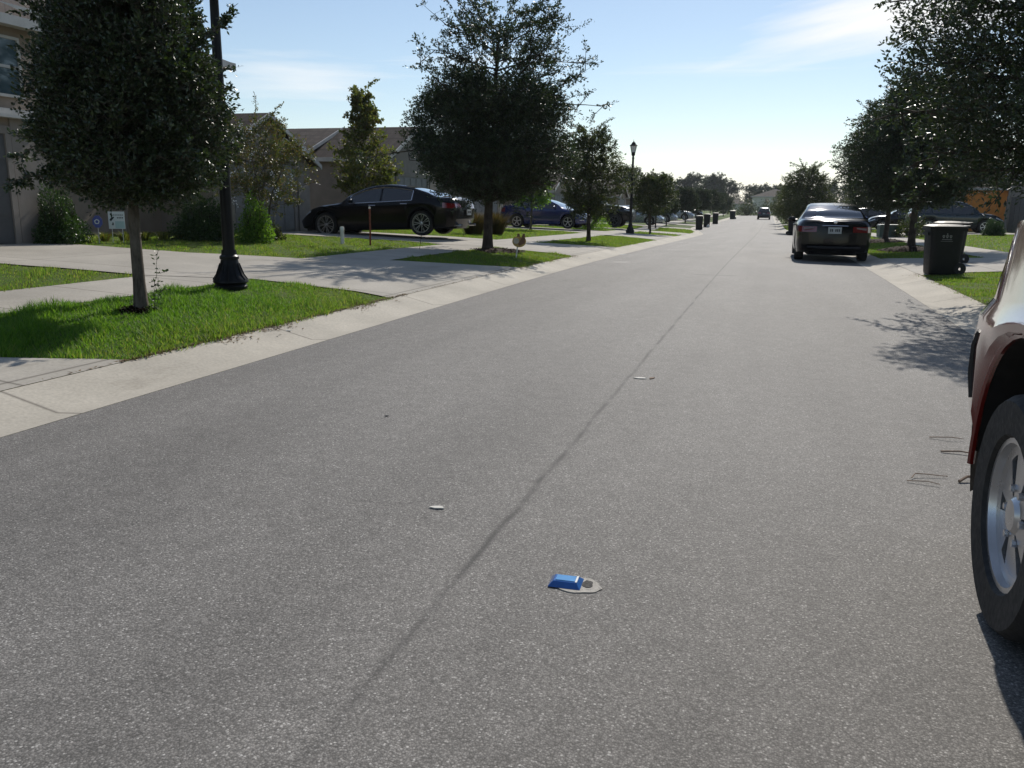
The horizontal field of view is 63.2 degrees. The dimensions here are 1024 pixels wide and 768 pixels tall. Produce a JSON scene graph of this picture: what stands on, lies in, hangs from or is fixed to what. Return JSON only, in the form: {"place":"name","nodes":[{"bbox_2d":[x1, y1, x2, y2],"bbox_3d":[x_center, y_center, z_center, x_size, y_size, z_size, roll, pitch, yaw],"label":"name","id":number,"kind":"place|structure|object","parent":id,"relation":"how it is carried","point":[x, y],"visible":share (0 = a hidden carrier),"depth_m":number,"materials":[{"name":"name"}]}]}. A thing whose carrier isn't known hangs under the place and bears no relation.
{"place":"outdoors","nodes":[
{"label":"outdoors","id":0,"kind":"place"},
{"bbox_2d":[0,357,127,390],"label":"driveway","id":1,"kind":"structure","parent":0,"point":[16,372],"depth_m":5.88,"materials":[{"name":"concrete"}]},
{"bbox_2d":[0,243,518,297],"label":"driveway","id":2,"kind":"structure","parent":0,"point":[387,278],"depth_m":13.19,"materials":[{"name":"concrete"}]},
{"bbox_2d":[0,214,724,312],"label":"sidewalk","id":3,"kind":"structure","parent":0,"point":[84,291],"depth_m":10.56,"materials":[{"name":"concrete"}]},
{"bbox_2d":[282,231,615,255],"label":"driveway","id":4,"kind":"structure","parent":0,"point":[570,249],"depth_m":23.39,"materials":[{"name":"concrete"}]},
{"bbox_2d":[302,184,475,235],"bbox_3d":[-3.648,-5.099,24.403,5.098,1.454,2.156,2,12,17],"label":"parked car","id":5,"kind":"object","parent":4,"relation":"on","point":[401,207],"visible":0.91,"depth_m":23.51,"materials":[{"name":"black paint"}]},
{"bbox_2d":[462,211,492,234],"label":"ornamental grass","id":6,"kind":"object","parent":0,"point":[478,228],"depth_m":28.49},
{"bbox_2d":[478,211,514,234],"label":"ornamental grass","id":7,"kind":"object","parent":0,"point":[499,221],"depth_m":29.39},
{"bbox_2d":[0,211,1013,437],"bbox_3d":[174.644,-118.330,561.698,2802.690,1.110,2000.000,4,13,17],"label":"ground","id":8,"kind":"structure","parent":0,"point":[191,250],"depth_m":14.83,"materials":[{"name":"plant"}]},
{"bbox_2d":[31,181,93,244],"bbox_3d":[-8.688,-3.264,15.875,1.264,1.244,1.088,4,13,17],"label":"shrub","id":9,"kind":"object","parent":8,"relation":"on","point":[60,223],"visible":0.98,"depth_m":15.73,"materials":[{"name":"green plant"}]},
{"bbox_2d":[0,263,131,290],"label":"grass","id":10,"kind":"structure","parent":8,"relation":"on","point":[44,272],"depth_m":10.74,"materials":[{"name":"plant"}]},
{"bbox_2d":[92,216,102,242],"bbox_3d":[-8.091,-3.004,16.269,0.176,0.566,0.032,-4,13,-20],"label":"yard sign","id":11,"kind":"object","parent":8,"relation":"on","point":[97,221],"visible":0.97,"depth_m":16.23,"materials":[{"name":"paint"}]},
{"bbox_2d":[91,231,116,241],"bbox_3d":[-8.384,-3.054,17.141,0.630,0.230,0.652,4,13,17],"label":"border plant","id":12,"kind":"object","parent":8,"relation":"on","point":[106,237],"visible":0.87,"depth_m":17.10,"materials":[{"name":"green plant"}]},
{"bbox_2d":[108,212,125,242],"bbox_3d":[-7.953,-3.147,16.763,0.300,0.640,0.015,-4,13,-20],"label":"yard sign","id":13,"kind":"object","parent":8,"relation":"on","point":[116,220],"visible":0.95,"depth_m":16.73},
{"bbox_2d":[0,0,235,244],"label":"house","id":14,"kind":"structure","parent":8,"relation":"on","point":[19,216],"depth_m":15.30,"materials":[{"name":"paint"}]},
{"bbox_2d":[0,125,22,244],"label":"garage door","id":15,"kind":"structure","parent":14,"relation":"in","point":[10,225],"depth_m":15.16,"materials":[{"name":"paint"}]},
{"bbox_2d":[0,34,25,98],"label":"window","id":16,"kind":"structure","parent":14,"relation":"in","point":[7,56],"depth_m":15.00,"materials":[{"name":"glass"}]},
{"bbox_2d":[115,230,129,240],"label":"border plant","id":17,"kind":"object","parent":8,"relation":"on","point":[125,236],"visible":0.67,"depth_m":17.41,"materials":[{"name":"green plant"}]},
{"bbox_2d":[2,0,249,307],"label":"oak tree","id":18,"kind":"object","parent":8,"relation":"on","point":[124,110],"visible":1,"depth_m":7.61,"materials":[{"name":"green plant"}]},
{"bbox_2d":[112,304,167,314],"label":"mulch","id":19,"kind":"object","parent":8,"relation":"on","point":[133,309],"visible":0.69,"depth_m":8.37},
{"bbox_2d":[149,242,169,309],"bbox_3d":[-3.540,-1.065,8.369,0.271,0.730,0.187,4,13,17],"label":"sapling sprout","id":20,"kind":"object","parent":19,"relation":"on","point":[157,284],"visible":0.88,"depth_m":8.39,"materials":[{"name":"green plant"}]},
{"bbox_2d":[141,230,153,240],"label":"border plant","id":21,"kind":"object","parent":8,"relation":"on","point":[145,236],"visible":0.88,"depth_m":17.79,"materials":[{"name":"green plant"}]},
{"bbox_2d":[153,231,172,239],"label":"border plant","id":22,"kind":"object","parent":8,"relation":"on","point":[160,236],"visible":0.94,"depth_m":18.14,"materials":[{"name":"green plant"}]},
{"bbox_2d":[0,278,389,359],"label":"grass","id":23,"kind":"structure","parent":8,"relation":"on","point":[18,332],"depth_m":7.91,"materials":[{"name":"plant"}]},
{"bbox_2d":[166,191,238,240],"bbox_3d":[-6.959,-3.784,18.713,1.581,1.164,1.548,4,13,17],"label":"shrub","id":24,"kind":"object","parent":8,"relation":"on","point":[203,222],"visible":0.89,"depth_m":18.45,"materials":[{"name":"green plant"}]},
{"bbox_2d":[209,0,247,290],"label":"street lamp","id":25,"kind":"object","parent":8,"relation":"on","point":[230,275],"visible":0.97,"depth_m":10.36,"materials":[{"name":"black metal"}]},
{"bbox_2d":[160,112,321,231],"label":"house","id":26,"kind":"structure","parent":8,"relation":"on","point":[292,218],"depth_m":24.09,"materials":[{"name":"paint"}]},
{"bbox_2d":[229,155,297,231],"bbox_3d":[-7.050,-5.386,23.706,0.110,2.090,3.240,4,13,17],"label":"garage door","id":27,"kind":"structure","parent":26,"relation":"in","point":[289,222],"depth_m":24.32,"materials":[{"name":"paint"}]},
{"bbox_2d":[67,231,436,257],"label":"grass","id":28,"kind":"structure","parent":8,"relation":"on","point":[297,238],"depth_m":17.58,"materials":[{"name":"plant"}]},
{"bbox_2d":[234,190,275,242],"bbox_3d":[-5.682,-3.692,18.458,0.897,1.208,0.997,4,13,17],"label":"shrub","id":29,"kind":"object","parent":8,"relation":"on","point":[253,229],"visible":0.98,"depth_m":18.33,"materials":[{"name":"green plant"}]},
{"bbox_2d":[207,91,319,221],"bbox_3d":[-5.899,-5.146,19.987,2.847,3.378,3.738,4,13,17],"label":"crepe myrtle","id":30,"kind":"object","parent":8,"relation":"on","point":[275,147],"visible":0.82,"depth_m":19.58,"materials":[{"name":"green plant"}]},
{"bbox_2d":[266,219,286,240],"bbox_3d":[-5.694,-3.650,19.796,0.629,0.521,0.648,-6,14,-27],"label":"shrub","id":31,"kind":"object","parent":8,"relation":"on","point":[279,233],"visible":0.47,"depth_m":19.75,"materials":[{"name":"green plant"}]},
{"bbox_2d":[288,127,435,209],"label":"house","id":32,"kind":"structure","parent":8,"relation":"on","point":[322,192],"depth_m":30.75,"materials":[{"name":"paint"}]},
{"bbox_2d":[395,172,428,187],"bbox_3d":[-3.844,-7.046,32.078,0.110,2.090,3.040,4,13,17],"label":"garage door","id":33,"kind":"structure","parent":32,"relation":"in","point":[407,178],"depth_m":31.88,"materials":[{"name":"paint"}]},
{"bbox_2d":[327,79,404,230],"bbox_3d":[-4.946,-7.573,27.730,2.488,5.005,2.502,4,13,17],"label":"maple tree","id":34,"kind":"object","parent":8,"relation":"on","point":[363,119],"visible":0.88,"depth_m":27.39,"materials":[{"name":"green plant"}]},
{"bbox_2d":[0,215,740,436],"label":"gutter","id":35,"kind":"object","parent":8,"relation":"on","point":[25,407],"visible":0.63,"depth_m":6.94,"materials":[{"name":"concrete"}]},
{"bbox_2d":[112,258,987,360],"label":"dry clippings","id":36,"kind":"object","parent":35,"relation":"on","point":[351,305],"visible":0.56,"depth_m":8.89,"materials":[{"name":"brown plant"}]},
{"bbox_2d":[300,127,502,216],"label":"house","id":37,"kind":"structure","parent":8,"relation":"on","point":[481,208],"depth_m":41.12,"materials":[{"name":"paint"}]},
{"bbox_2d":[472,195,498,216],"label":"garage door","id":38,"kind":"structure","parent":37,"relation":"in","point":[479,207],"depth_m":41.09,"materials":[{"name":"paint"}]},
{"bbox_2d":[344,0,618,247],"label":"oak tree","id":39,"kind":"object","parent":8,"relation":"on","point":[507,145],"visible":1,"depth_m":18.65,"materials":[{"name":"green plant"}]},
{"bbox_2d":[396,246,572,267],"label":"grass","id":40,"kind":"structure","parent":8,"relation":"on","point":[488,260],"depth_m":17.68,"materials":[{"name":"plant"}]},
{"bbox_2d":[468,247,524,252],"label":"mulch","id":41,"kind":"object","parent":8,"relation":"on","point":[496,250],"visible":0.8,"depth_m":19.81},
{"bbox_2d":[362,228,655,246],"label":"grass","id":42,"kind":"structure","parent":8,"relation":"on","point":[610,239],"depth_m":29.45,"materials":[{"name":"plant"}]},
{"bbox_2d":[512,234,525,256],"bbox_3d":[0.157,-3.022,18.306,0.302,0.563,0.045,1,12,0],"label":"garden sign","id":43,"kind":"object","parent":8,"relation":"on","point":[518,241],"visible":0.96,"depth_m":18.26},
{"bbox_2d":[513,178,553,229],"bbox_3d":[0.814,-8.206,36.867,2.354,2.905,2.025,-3,13,-15],"label":"tree","id":44,"kind":"object","parent":8,"relation":"on","point":[543,200],"visible":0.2,"depth_m":36.66,"materials":[{"name":"green plant"}]},
{"bbox_2d":[546,174,571,202],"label":"house","id":45,"kind":"structure","parent":8,"relation":"on","point":[557,195],"depth_m":58.91,"materials":[{"name":"paint"}]},
{"bbox_2d":[571,214,611,229],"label":"shrub","id":46,"kind":"object","parent":8,"relation":"on","point":[594,226],"visible":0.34,"depth_m":42.36,"materials":[{"name":"green plant"}]},
{"bbox_2d":[556,117,640,240],"bbox_3d":[2.682,-6.885,28.171,2.921,4.250,2.688,-1,12,-9],"label":"oak tree","id":47,"kind":"object","parent":8,"relation":"on","point":[591,174],"visible":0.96,"depth_m":27.77,"materials":[{"name":"green plant"}]},
{"bbox_2d":[507,224,693,235],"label":"grass","id":48,"kind":"structure","parent":8,"relation":"on","point":[684,230],"depth_m":49.06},
{"bbox_2d":[597,180,628,205],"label":"house","id":49,"kind":"structure","parent":8,"relation":"on","point":[621,202],"depth_m":90.03,"materials":[{"name":"paint"}]},
{"bbox_2d":[607,167,640,185],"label":"backyard tree","id":50,"kind":"object","parent":8,"relation":"on","point":[628,175],"visible":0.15,"depth_m":124.17,"materials":[{"name":"green plant"}]},
{"bbox_2d":[629,186,673,228],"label":"street tree","id":51,"kind":"object","parent":8,"relation":"on","point":[662,206],"visible":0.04,"depth_m":53.17,"materials":[{"name":"green plant"}]},
{"bbox_2d":[628,168,679,233],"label":"oak tree","id":52,"kind":"object","parent":8,"relation":"on","point":[658,186],"visible":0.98,"depth_m":41.38,"materials":[{"name":"green plant"}]},
{"bbox_2d":[661,191,680,225],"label":"street tree","id":53,"kind":"object","parent":8,"relation":"on","point":[675,207],"visible":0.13,"depth_m":66.92,"materials":[{"name":"green plant"}]},
{"bbox_2d":[672,177,697,190],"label":"tree","id":54,"kind":"object","parent":8,"relation":"on","point":[680,184],"visible":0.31,"depth_m":290.92,"materials":[{"name":"green plant"}]},
{"bbox_2d":[675,186,702,222],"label":"street tree","id":55,"kind":"object","parent":8,"relation":"on","point":[687,196],"visible":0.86,"depth_m":80.16,"materials":[{"name":"green plant"}]},
{"bbox_2d":[678,171,704,189],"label":"tree","id":56,"kind":"object","parent":8,"relation":"on","point":[690,178],"visible":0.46,"depth_m":289.37,"materials":[{"name":"green plant"}]},
{"bbox_2d":[689,187,714,214],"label":"street tree","id":57,"kind":"object","parent":8,"relation":"on","point":[706,195],"visible":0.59,"depth_m":93.20,"materials":[{"name":"green plant"}]},
{"bbox_2d":[701,189,726,212],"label":"street tree","id":58,"kind":"object","parent":8,"relation":"on","point":[717,200],"visible":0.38,"depth_m":106.18,"materials":[{"name":"green plant"}]},
{"bbox_2d":[701,172,728,194],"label":"tree","id":59,"kind":"object","parent":8,"relation":"on","point":[713,180],"visible":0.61,"depth_m":269.22,"materials":[{"name":"green plant"}]},
{"bbox_2d":[715,192,728,210],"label":"street tree","id":60,"kind":"object","parent":8,"relation":"on","point":[724,202],"visible":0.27,"depth_m":121.39,"materials":[{"name":"green plant"}]},
{"bbox_2d":[709,197,736,213],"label":"hedge shrub","id":61,"kind":"object","parent":8,"relation":"on","point":[727,210],"visible":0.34,"depth_m":172.59,"materials":[{"name":"green plant"}]},
{"bbox_2d":[723,193,734,215],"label":"street tree","id":62,"kind":"object","parent":8,"relation":"on","point":[729,202],"visible":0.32,"depth_m":137.00,"materials":[{"name":"green plant"}]},
{"bbox_2d":[723,178,744,199],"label":"tree","id":63,"kind":"object","parent":8,"relation":"on","point":[733,189],"visible":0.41,"depth_m":281.02,"materials":[{"name":"green plant"}]},
{"bbox_2d":[736,197,758,215],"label":"hedge shrub","id":64,"kind":"object","parent":8,"relation":"on","point":[744,210],"visible":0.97,"depth_m":167.57,"materials":[{"name":"green plant"}]},
{"bbox_2d":[741,184,758,202],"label":"tree","id":65,"kind":"object","parent":8,"relation":"on","point":[749,190],"visible":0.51,"depth_m":275.87,"materials":[{"name":"green plant"}]},
{"bbox_2d":[749,183,772,196],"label":"tree","id":66,"kind":"object","parent":8,"relation":"on","point":[763,189],"visible":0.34,"depth_m":265.97,"materials":[{"name":"green plant"}]},
{"bbox_2d":[751,189,780,212],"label":"house","id":67,"kind":"structure","parent":8,"relation":"on","point":[768,195],"depth_m":245.84,"materials":[{"name":"paint"}]},
{"bbox_2d":[772,186,811,224],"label":"street tree","id":68,"kind":"object","parent":8,"relation":"on","point":[784,217],"visible":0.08,"depth_m":70.65,"materials":[{"name":"green plant"}]},
{"bbox_2d":[771,158,849,220],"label":"oak tree","id":69,"kind":"object","parent":8,"relation":"on","point":[801,202],"visible":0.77,"depth_m":56.52,"materials":[{"name":"green plant"}]},
{"bbox_2d":[821,183,842,202],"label":"tree","id":70,"kind":"object","parent":8,"relation":"on","point":[832,188],"visible":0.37,"depth_m":274.08,"materials":[{"name":"green plant"}]},
{"bbox_2d":[773,216,985,335],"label":"gutter","id":71,"kind":"object","parent":8,"relation":"on","point":[962,312],"visible":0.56,"depth_m":12.78,"materials":[{"name":"concrete"}]},
{"bbox_2d":[42,255,986,378],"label":"dry clippings","id":72,"kind":"object","parent":71,"relation":"on","point":[264,328],"visible":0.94,"depth_m":8.14,"materials":[{"name":"plant"}]},
{"bbox_2d":[873,224,900,237],"bbox_3d":[18.127,-7.319,40.017,1.200,0.700,1.000,4,13,13],"label":"utility box","id":73,"kind":"object","parent":8,"relation":"on","point":[880,229],"visible":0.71,"depth_m":39.68,"materials":[{"name":"metal"}]},
{"bbox_2d":[870,238,906,242],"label":"mulch","id":74,"kind":"object","parent":8,"relation":"on","point":[879,240],"visible":0.62,"depth_m":32.62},
{"bbox_2d":[868,208,909,228],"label":"parked car","id":75,"kind":"object","parent":8,"relation":"on","point":[874,221],"visible":0.25,"depth_m":51.80,"materials":[{"name":"paint"}]},
{"bbox_2d":[827,99,956,238],"bbox_3d":[14.880,-8.348,32.642,4.884,5.690,4.772,6,13,22],"label":"oak tree","id":76,"kind":"object","parent":8,"relation":"on","point":[876,206],"visible":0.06,"depth_m":32.87,"materials":[{"name":"green plant"}]},
{"bbox_2d":[877,245,923,252],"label":"mulch","id":77,"kind":"object","parent":8,"relation":"on","point":[908,248],"visible":0.71,"depth_m":24.47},
{"bbox_2d":[891,211,927,237],"bbox_3d":[18.774,-7.501,39.054,1.839,1.376,2.077,4,13,17],"label":"shrub","id":78,"kind":"object","parent":8,"relation":"on","point":[919,230],"visible":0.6,"depth_m":38.95,"materials":[{"name":"green plant"}]},
{"bbox_2d":[831,53,1013,245],"bbox_3d":[12.029,-6.668,24.301,5.141,5.690,5.023,-7,14,-30],"label":"oak tree","id":79,"kind":"object","parent":8,"relation":"on","point":[882,154],"visible":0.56,"depth_m":23.75,"materials":[{"name":"green plant"}]},
{"bbox_2d":[852,0,1023,227],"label":"oak tree","id":80,"kind":"object","parent":8,"relation":"on","point":[1007,125],"visible":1,"depth_m":10.80,"materials":[{"name":"green plant"}]},
{"bbox_2d":[868,234,1013,258],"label":"grass","id":81,"kind":"structure","parent":8,"relation":"on","point":[883,244],"depth_m":27.84,"materials":[{"name":"plant"}]},
{"bbox_2d":[918,271,1001,306],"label":"grass","id":82,"kind":"structure","parent":8,"relation":"on","point":[973,279],"depth_m":13.70,"materials":[{"name":"plant"}]},
{"bbox_2d":[958,171,1008,230],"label":"house","id":83,"kind":"structure","parent":8,"relation":"on","point":[993,207],"depth_m":51.00,"materials":[{"name":"orange paint"}]},
{"bbox_2d":[979,218,1006,235],"bbox_3d":[22.613,-7.351,39.016,1.186,0.873,1.161,4,13,17],"label":"shrub","id":84,"kind":"object","parent":8,"relation":"on","point":[995,229],"visible":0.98,"depth_m":38.86,"materials":[{"name":"green plant"}]},
{"bbox_2d":[1004,165,1023,232],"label":"house","id":85,"kind":"structure","parent":8,"relation":"on","point":[1015,215],"depth_m":46.77,"materials":[{"name":"paint"}]},
{"bbox_2d":[1006,194,1023,232],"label":"garage door","id":86,"kind":"structure","parent":85,"relation":"in","point":[1016,212],"depth_m":46.49,"materials":[{"name":"paint"}]},
{"bbox_2d":[0,215,1023,767],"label":"road","id":87,"kind":"structure","parent":0,"point":[748,523],"depth_m":3.16,"materials":[{"name":"asphalt"}]},
{"bbox_2d":[548,574,601,592],"bbox_3d":[0.218,0.674,2.828,0.181,0.021,0.121,4,13,14],"label":"road marker","id":88,"kind":"object","parent":87,"relation":"on","point":[572,584],"visible":1,"depth_m":2.81,"materials":[{"name":"plastic"}]},
{"bbox_2d":[695,215,703,229],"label":"wheeled bin","id":89,"kind":"object","parent":87,"relation":"on","point":[699,222],"visible":1,"depth_m":65.04,"materials":[{"name":"plastic"}]},
{"bbox_2d":[757,207,771,219],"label":"parked car","id":90,"kind":"object","parent":87,"relation":"on","point":[763,212],"visible":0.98,"depth_m":118.61,"materials":[{"name":"grey metal"}]},
{"bbox_2d":[786,219,796,234],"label":"wheeled bin","id":91,"kind":"object","parent":87,"relation":"on","point":[790,228],"visible":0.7,"depth_m":52.55,"materials":[{"name":"plastic"}]},
{"bbox_2d":[789,203,871,260],"bbox_3d":[8.675,-4.210,22.796,2.112,1.464,4.961,4,13,17],"label":"parked car","id":92,"kind":"object","parent":87,"relation":"on","point":[843,229],"visible":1,"depth_m":20.74,"materials":[{"name":"black paint"}]},
{"bbox_2d":[967,220,1023,643],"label":"suv","id":93,"kind":"object","parent":87,"relation":"on","point":[995,460],"visible":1,"depth_m":2.69,"materials":[{"name":"red paint"}]},
{"bbox_2d":[505,226,673,239],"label":"driveway","id":94,"kind":"structure","parent":0,"point":[653,237],"depth_m":39.10,"materials":[{"name":"concrete"}]},
{"bbox_2d":[500,200,592,228],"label":"parked car","id":95,"kind":"object","parent":94,"relation":"on","point":[553,212],"visible":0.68,"depth_m":40.01,"materials":[{"name":"blue paint"}]},
{"bbox_2d":[626,141,637,233],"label":"street lamp","id":96,"kind":"object","parent":94,"relation":"on","point":[633,147],"visible":0.96,"depth_m":40.08,"materials":[{"name":"black metal"}]},
{"bbox_2d":[188,0,1023,201],"label":"sky","id":97,"kind":"structure","parent":0,"point":[742,90],"materials":[{"name":"blue"}]},
{"bbox_2d":[534,224,688,234],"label":"driveway","id":98,"kind":"structure","parent":0,"point":[634,230],"depth_m":47.20,"materials":[{"name":"concrete"}]},
{"bbox_2d":[548,195,635,227],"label":"pickup truck","id":99,"kind":"object","parent":98,"relation":"on","point":[620,218],"visible":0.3,"depth_m":46.72,"materials":[{"name":"paint"}]},
{"bbox_2d":[597,223,690,229],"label":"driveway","id":100,"kind":"structure","parent":0,"point":[657,226],"depth_m":63.18,"materials":[{"name":"concrete"}]},
{"bbox_2d":[600,205,664,224],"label":"parked car","id":101,"kind":"object","parent":100,"relation":"on","point":[640,218],"visible":0.27,"depth_m":61.76,"materials":[{"name":"silver metal"}]},
{"bbox_2d":[673,210,694,219],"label":"parked car","id":102,"kind":"object","parent":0,"point":[688,215],"visible":0.25,"depth_m":88.59,"materials":[{"name":"silver metal"}]},
{"bbox_2d":[871,233,1008,257],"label":"sidewalk","id":103,"kind":"structure","parent":0,"point":[980,252],"depth_m":22.87,"materials":[{"name":"concrete"}]},
{"bbox_2d":[871,232,1013,235],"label":"driveway","id":104,"kind":"structure","parent":0,"point":[874,234],"depth_m":44.11,"materials":[{"name":"concrete"}]},
{"bbox_2d":[904,201,1003,232],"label":"pickup truck","id":105,"kind":"object","parent":104,"relation":"on","point":[967,213],"visible":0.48,"depth_m":44.80,"materials":[{"name":"black metal"}]},
{"bbox_2d":[883,257,1006,274],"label":"driveway","id":106,"kind":"structure","parent":0,"point":[915,265],"depth_m":17.95,"materials":[{"name":"concrete"}]},
{"bbox_2d":[922,224,971,274],"bbox_3d":[8.049,-2.513,15.494,0.723,0.917,0.569,3,12,11],"label":"wheeled bin","id":107,"kind":"object","parent":106,"relation":"on","point":[943,243],"visible":1,"depth_m":15.28,"materials":[{"name":"plastic"}]},
{"bbox_2d":[933,221,973,262],"bbox_3d":[9.666,-3.124,18.331,0.723,0.917,0.569,3,12,11],"label":"wheeled bin","id":108,"kind":"object","parent":106,"relation":"on","point":[965,257],"visible":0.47,"depth_m":18.08,"materials":[{"name":"plastic"}]},
{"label":"driveway","id":109,"kind":"structure","parent":0,"visible":0},
{"bbox_2d":[860,208,885,218],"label":"parked car","id":110,"kind":"object","parent":109,"relation":"on","point":[871,213],"visible":0.06,"depth_m":58.23,"materials":[{"name":"paint"}]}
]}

